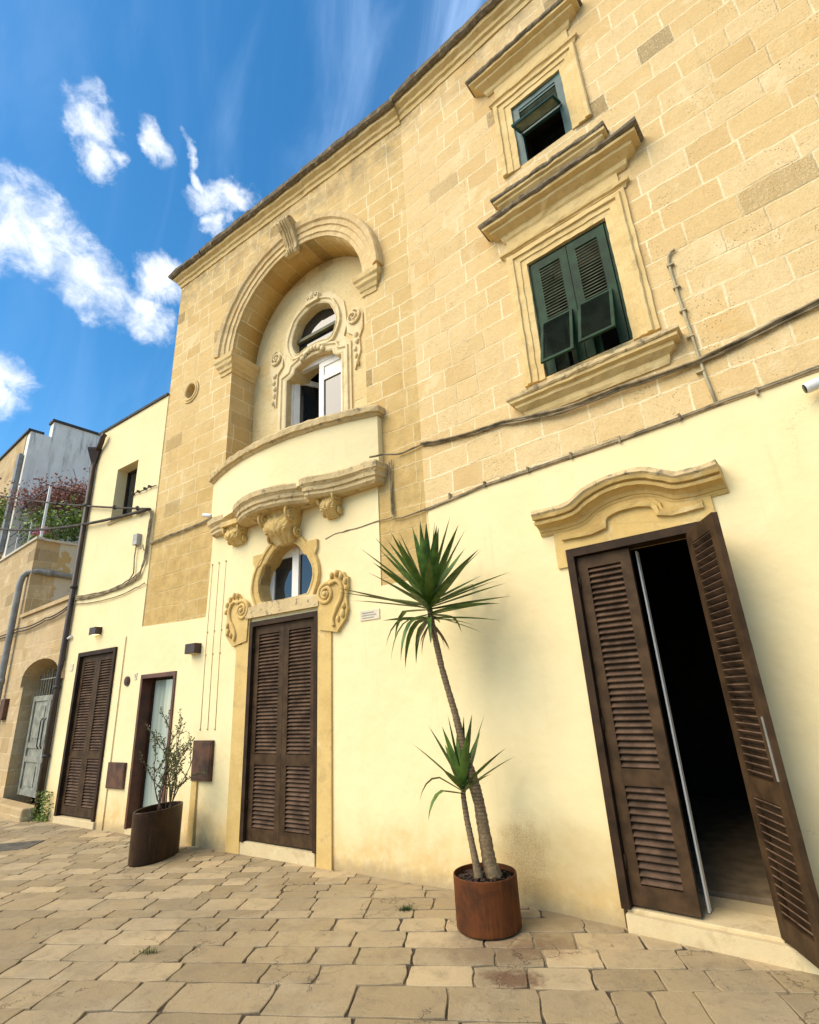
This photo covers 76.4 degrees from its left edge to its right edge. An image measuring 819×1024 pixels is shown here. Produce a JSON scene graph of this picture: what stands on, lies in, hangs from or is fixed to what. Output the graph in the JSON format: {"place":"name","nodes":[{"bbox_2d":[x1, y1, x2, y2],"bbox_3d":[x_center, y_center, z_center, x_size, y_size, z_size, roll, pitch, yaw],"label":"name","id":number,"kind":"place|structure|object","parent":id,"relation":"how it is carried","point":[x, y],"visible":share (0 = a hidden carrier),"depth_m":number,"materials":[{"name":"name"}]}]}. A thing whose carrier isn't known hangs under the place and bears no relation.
{"place":"outdoors","nodes":[
{"label":"outdoors","id":0,"kind":"place"},
{"bbox_2d":[0,0,486,456],"label":"sky","id":1,"kind":"structure","parent":0,"point":[134,133],"materials":[{"name":"blue"}]},
{"bbox_2d":[0,798,818,1023],"bbox_3d":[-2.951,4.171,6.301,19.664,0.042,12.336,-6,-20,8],"label":"street paving","id":2,"kind":"structure","parent":0,"point":[226,988],"depth_m":3.57,"materials":[{"name":"stone"}]},
{"bbox_2d":[0,840,44,850],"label":"drain cover","id":3,"kind":"object","parent":2,"relation":"on","point":[15,846],"visible":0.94,"depth_m":7.13,"materials":[{"name":"metal"}]},
{"bbox_2d":[0,536,77,822],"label":"gate house","id":4,"kind":"structure","parent":2,"relation":"on","point":[30,677],"depth_m":10.99,"materials":[{"name":"stone"}]},
{"bbox_2d":[0,699,9,719],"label":"meter box","id":5,"kind":"object","parent":4,"relation":"attached to","point":[4,704],"visible":1,"depth_m":11.16,"materials":[{"name":"brown metal"}]},
{"bbox_2d":[9,514,43,549],"bbox_3d":[-10.296,0.731,13.753,3.400,0.650,0.038,-18,-24,36],"label":"terrace railing","id":6,"kind":"object","parent":4,"relation":"on","point":[18,539],"visible":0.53,"depth_m":13.58,"materials":[{"name":"white metal"}]},
{"bbox_2d":[0,605,67,638],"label":"cable run","id":7,"kind":"object","parent":4,"relation":"attached to","point":[65,609],"visible":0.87,"depth_m":10.95,"materials":[{"name":"grey rubber"}]},
{"bbox_2d":[0,568,72,700],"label":"grey pipe","id":8,"kind":"object","parent":4,"relation":"attached to","point":[12,621],"visible":0.87,"depth_m":12.02,"materials":[{"name":"grey metal"}]},
{"bbox_2d":[22,525,57,543],"bbox_3d":[-9.370,0.872,13.259,1.344,1.021,0.743,-18,-24,36],"label":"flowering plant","id":9,"kind":"object","parent":4,"relation":"on","point":[38,534],"visible":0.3,"depth_m":13.15,"materials":[{"name":"plant"}]},
{"bbox_2d":[9,494,84,545],"bbox_3d":[-8.050,0.538,15.078,2.552,2.289,5.607,-18,-24,36],"label":"climbing plant","id":10,"kind":"object","parent":4,"relation":"on","point":[73,519],"visible":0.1,"depth_m":13.48,"materials":[{"name":"green plant"}]},
{"bbox_2d":[0,419,99,558],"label":"plaster house","id":11,"kind":"structure","parent":4,"relation":"on","point":[61,449],"depth_m":15.74,"materials":[{"name":"paint"}]},
{"bbox_2d":[0,488,20,530],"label":"hanging plant","id":12,"kind":"object","parent":11,"relation":"on","point":[2,512],"visible":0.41,"depth_m":14.94,"materials":[{"name":"green plant"}]},
{"bbox_2d":[10,496,56,545],"bbox_3d":[-10.505,0.467,14.569,1.582,1.638,0.914,-18,-24,36],"label":"trailing creeper","id":13,"kind":"object","parent":11,"relation":"attached to","point":[34,521],"visible":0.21,"depth_m":14.55,"materials":[{"name":"green plant"}]},
{"bbox_2d":[16,486,85,536],"bbox_3d":[-9.187,0.597,14.558,2.630,1.360,2.565,-18,-24,36],"label":"pergola","id":14,"kind":"object","parent":4,"relation":"on","point":[49,488],"visible":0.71,"depth_m":12.99,"materials":[{"name":"white metal"}]},
{"bbox_2d":[0,467,89,518],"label":"pergola vine","id":15,"kind":"object","parent":14,"relation":"on","point":[56,495],"visible":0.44,"depth_m":14.26,"materials":[{"name":"red plant"}]},
{"bbox_2d":[47,521,79,539],"bbox_3d":[-8.059,0.662,13.826,0.705,0.635,2.680,-18,-24,36],"label":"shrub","id":16,"kind":"object","parent":4,"relation":"on","point":[66,529],"visible":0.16,"depth_m":13.11,"materials":[{"name":"plant"}]},
{"bbox_2d":[25,791,53,821],"bbox_3d":[-6.170,4.960,8.764,0.484,0.507,0.323,-3,-19,0],"label":"wall weed","id":17,"kind":"object","parent":2,"relation":"on","point":[43,818],"depth_m":8.74,"materials":[{"name":"green plant"}]},
{"bbox_2d":[40,393,169,832],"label":"house","id":18,"kind":"structure","parent":2,"relation":"on","point":[90,737],"depth_m":9.21,"materials":[{"name":"beige paint"}]},
{"bbox_2d":[32,433,106,818],"bbox_3d":[-6.468,1.780,9.940,0.314,7.227,0.543,10,-23,-32],"label":"downpipe","id":19,"kind":"object","parent":18,"relation":"attached to","point":[94,453],"visible":0.92,"depth_m":9.88,"materials":[{"name":"metal"}]},
{"bbox_2d":[0,508,148,530],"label":"overhead cable","id":20,"kind":"object","parent":18,"relation":"attached to","point":[98,521],"visible":1,"depth_m":10.50,"materials":[{"name":"black rubber"}]},
{"bbox_2d":[0,495,150,510],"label":"overhead cable","id":21,"kind":"object","parent":18,"relation":"attached to","point":[114,507],"visible":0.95,"depth_m":10.86,"materials":[{"name":"black rubber"}]},
{"bbox_2d":[52,647,117,829],"bbox_3d":[-5.290,3.810,8.839,1.310,2.830,0.450,-15,-23,31],"label":"louvred door","id":22,"kind":"structure","parent":18,"relation":"in","point":[76,803],"depth_m":8.73,"materials":[{"name":"brown paint"}]},
{"bbox_2d":[89,626,101,635],"bbox_3d":[-5.591,2.120,9.268,0.220,0.138,0.115,-15,-23,31],"label":"wall lamp","id":23,"kind":"object","parent":18,"relation":"attached to","point":[95,631],"visible":1,"depth_m":9.21,"materials":[{"name":"brown metal"}]},
{"bbox_2d":[74,509,153,603],"bbox_3d":[-5.508,0.882,9.621,2.457,1.483,0.056,-16,-23,31],"label":"cable bundle","id":24,"kind":"object","parent":18,"relation":"attached to","point":[131,579],"visible":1,"depth_m":9.15,"materials":[{"name":"grey rubber"}]},
{"bbox_2d":[105,762,126,789],"bbox_3d":[-4.471,4.013,7.929,0.490,0.360,0.036,-15,-23,31],"label":"meter cabinet","id":25,"kind":"object","parent":18,"relation":"attached to","point":[116,775],"visible":1,"depth_m":7.89,"materials":[{"name":"brown metal"}]},
{"bbox_2d":[106,469,136,524],"bbox_3d":[-5.466,-0.354,10.168,0.840,1.165,0.300,-15,-23,31],"label":"window","id":26,"kind":"structure","parent":18,"relation":"in","point":[131,478],"depth_m":10.40,"materials":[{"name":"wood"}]},
{"bbox_2d":[124,676,129,685],"bbox_3d":[-4.561,2.729,8.399,0.150,0.150,0.028,-15,-23,31],"label":"intercom","id":27,"kind":"object","parent":18,"relation":"attached to","point":[126,680],"visible":1,"depth_m":8.38,"materials":[{"name":"brown metal"}]},
{"bbox_2d":[132,533,141,545],"bbox_3d":[-4.852,0.492,9.268,0.140,0.200,0.086,-15,-23,31],"label":"junction box","id":28,"kind":"object","parent":18,"relation":"attached to","point":[137,537],"visible":1,"depth_m":9.23,"materials":[{"name":"grey plastic"}]},
{"bbox_2d":[131,485,156,494],"bbox_3d":[-4.904,-0.412,9.602,0.803,0.069,0.050,-15,-23,31],"label":"cable stub","id":29,"kind":"object","parent":18,"relation":"attached to","point":[144,488],"visible":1,"depth_m":9.59,"materials":[{"name":"black rubber"}]},
{"bbox_2d":[133,947,162,954],"bbox_3d":[-1.909,3.200,3.800,0.216,0.058,0.110,-3,-19,0],"label":"grass tuft","id":30,"kind":"object","parent":2,"relation":"on","point":[151,951],"visible":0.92,"depth_m":3.79,"materials":[{"name":"green plant"}]},
{"bbox_2d":[128,801,182,866],"bbox_3d":[-3.056,3.868,6.292,0.416,0.540,0.742,-7,-20,11],"label":"oval planter","id":31,"kind":"object","parent":2,"relation":"on","point":[155,836],"visible":0.98,"depth_m":6.07,"materials":[{"name":"metal"}]},
{"bbox_2d":[139,707,207,810],"bbox_3d":[-2.950,3.105,6.516,0.731,1.283,0.858,-3,-19,0],"label":"wiry shrub","id":32,"kind":"object","parent":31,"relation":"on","point":[167,760],"visible":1,"depth_m":6.47,"materials":[{"name":"green plant"}]},
{"bbox_2d":[396,903,415,911],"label":"grass tuft","id":33,"kind":"object","parent":2,"relation":"on","point":[406,907],"visible":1,"depth_m":4.29,"materials":[{"name":"green plant"}]},
{"bbox_2d":[118,0,818,974],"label":"townhouse","id":34,"kind":"structure","parent":2,"relation":"on","point":[488,212],"depth_m":5.37,"materials":[{"name":"stone"}]},
{"bbox_2d":[124,671,176,835],"bbox_3d":[-3.668,3.610,7.754,0.920,2.320,0.435,-15,-23,31],"label":"glass door","id":35,"kind":"structure","parent":34,"relation":"in","point":[157,690],"depth_m":7.88,"materials":[{"name":"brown wood"}]},
{"bbox_2d":[149,517,211,543],"bbox_3d":[-3.783,0.318,8.592,1.762,0.087,0.047,-16,-23,32],"label":"cable run","id":36,"kind":"object","parent":34,"relation":"attached to","point":[185,529],"visible":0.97,"depth_m":8.55,"materials":[{"name":"white plastic"}]},
{"bbox_2d":[186,781,197,845],"bbox_3d":[-2.830,3.965,6.776,0.118,0.854,0.034,-15,-23,31],"label":"cable cover strip","id":37,"kind":"object","parent":34,"relation":"attached to","point":[192,813],"visible":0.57,"depth_m":6.77,"materials":[{"name":"stone"}]},
{"bbox_2d":[184,643,201,654],"bbox_3d":[-3.148,1.986,7.568,0.230,0.149,0.115,-15,-23,31],"label":"wall lamp","id":38,"kind":"object","parent":34,"relation":"attached to","point":[192,648],"visible":1,"depth_m":7.51,"materials":[{"name":"brown metal"}]},
{"bbox_2d":[190,740,214,781],"bbox_3d":[-2.752,3.301,6.916,0.400,0.490,0.052,-15,-23,31],"label":"meter cabinet","id":39,"kind":"object","parent":34,"relation":"attached to","point":[203,755],"visible":1,"depth_m":6.88,"materials":[{"name":"brown metal"}]},
{"bbox_2d":[199,564,212,729],"bbox_3d":[-2.929,1.884,7.507,0.028,2.338,0.021,-15,-23,31],"label":"thin conduit","id":40,"kind":"object","parent":34,"relation":"attached to","point":[205,648],"visible":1,"depth_m":7.48,"materials":[{"name":"metal"}]},
{"bbox_2d":[202,513,211,517],"bbox_3d":[-3.185,0.049,8.232,0.173,0.106,0.132,-15,-23,31],"label":"security camera","id":41,"kind":"object","parent":34,"relation":"attached to","point":[208,515],"visible":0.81,"depth_m":8.20,"materials":[{"name":"white plastic"}]},
{"bbox_2d":[206,562,219,729],"bbox_3d":[-2.797,1.848,7.425,0.028,2.338,0.021,-15,-23,31],"label":"thin conduit","id":42,"kind":"object","parent":34,"relation":"attached to","point":[212,648],"visible":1,"depth_m":7.39,"materials":[{"name":"metal"}]},
{"bbox_2d":[214,560,226,729],"bbox_3d":[-2.666,1.812,7.342,0.028,2.338,0.021,-15,-23,31],"label":"thin conduit","id":43,"kind":"object","parent":34,"relation":"attached to","point":[219,649],"visible":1,"depth_m":7.30,"materials":[{"name":"metal"}]},
{"bbox_2d":[239,611,317,866],"bbox_3d":[-1.455,2.758,6.467,1.289,2.840,0.495,-15,-23,31],"label":"central door","id":44,"kind":"structure","parent":34,"relation":"in","point":[282,749],"depth_m":6.30,"materials":[{"name":"brown paint"}]},
{"bbox_2d":[270,546,311,600],"bbox_3d":[-1.530,0.848,7.120,1.160,0.840,0.070,-15,-23,31],"label":"small window","id":45,"kind":"structure","parent":34,"relation":"in","point":[293,577],"depth_m":7.17,"materials":[{"name":"glass"}]},
{"bbox_2d":[291,354,341,425],"bbox_3d":[-1.308,-1.568,8.557,1.300,1.960,0.557,-15,-23,31],"label":"niche window","id":46,"kind":"structure","parent":34,"relation":"in","point":[313,400],"depth_m":8.55,"materials":[{"name":"white paint"}]},
{"bbox_2d":[297,308,335,351],"bbox_3d":[-1.536,-3.110,8.874,1.200,1.000,0.080,-15,-23,31],"label":"oval window","id":47,"kind":"structure","parent":34,"relation":"in","point":[321,326],"depth_m":8.93,"materials":[{"name":"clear glass"}]},
{"bbox_2d":[325,517,391,538],"bbox_3d":[-0.643,0.203,6.404,1.062,0.061,0.022,-16,-23,31],"label":"cable stub","id":48,"kind":"object","parent":34,"relation":"attached to","point":[359,527],"visible":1,"depth_m":6.38,"materials":[{"name":"grey rubber"}]},
{"bbox_2d":[360,608,379,620],"bbox_3d":[-0.455,1.178,5.965,0.280,0.110,0.015,-15,-23,31],"label":"street sign","id":49,"kind":"object","parent":34,"relation":"attached to","point":[370,614],"visible":1,"depth_m":5.96,"materials":[{"name":"stone"}]},
{"bbox_2d":[369,444,423,518],"bbox_3d":[-0.131,-0.340,6.155,0.665,0.860,0.175,-8,-20,14],"label":"drop cable","id":50,"kind":"object","parent":34,"relation":"attached to","point":[390,483],"visible":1,"depth_m":6.23,"materials":[{"name":"grey rubber"}]},
{"bbox_2d":[465,0,608,210],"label":"attic window","id":51,"kind":"structure","parent":34,"relation":"in","point":[525,65],"depth_m":6.22,"materials":[{"name":"stone"}]},
{"bbox_2d":[477,117,682,415],"bbox_3d":[1.686,-2.320,5.285,1.820,2.567,0.496,-18,-24,36],"label":"shuttered window","id":52,"kind":"structure","parent":34,"relation":"in","point":[587,191],"depth_m":5.23,"materials":[{"name":"stone"}]},
{"bbox_2d":[420,298,818,445],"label":"cable bundle","id":53,"kind":"object","parent":34,"relation":"attached to","point":[783,319],"visible":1,"depth_m":4.53,"materials":[{"name":"grey rubber"}]},
{"bbox_2d":[424,365,818,510],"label":"cable","id":54,"kind":"object","parent":34,"relation":"attached to","point":[619,439],"depth_m":4.50,"materials":[{"name":"grey rubber"}]},
{"bbox_2d":[666,249,716,401],"bbox_3d":[2.388,-1.605,4.440,0.097,1.598,0.038,-18,-24,36],"label":"bent conduit","id":55,"kind":"object","parent":34,"relation":"attached to","point":[683,310],"visible":1,"depth_m":4.44,"materials":[{"name":"grey metal"}]},
{"bbox_2d":[565,512,818,974],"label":"tall open door","id":56,"kind":"structure","parent":34,"relation":"in","point":[662,900],"depth_m":3.75,"materials":[{"name":"brown paint"}]},
{"bbox_2d":[802,377,818,393],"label":"security camera","id":57,"kind":"object","parent":34,"relation":"attached to","point":[812,385],"visible":1,"depth_m":3.67,"materials":[{"name":"white plastic"}]},
{"bbox_2d":[453,862,521,939],"bbox_3d":[0.589,2.938,3.959,0.486,0.343,0.486,-3,-19,0],"label":"round planter","id":58,"kind":"object","parent":2,"relation":"on","point":[487,908],"visible":0.83,"depth_m":3.78,"materials":[{"name":"metal"}]},
{"bbox_2d":[340,518,511,878],"bbox_3d":[0.188,1.452,4.454,1.570,2.956,1.570,-3,-19,0],"label":"palm plant","id":59,"kind":"object","parent":58,"relation":"in","point":[428,589],"visible":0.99,"depth_m":4.48,"materials":[{"name":"green plant"}]}
]}

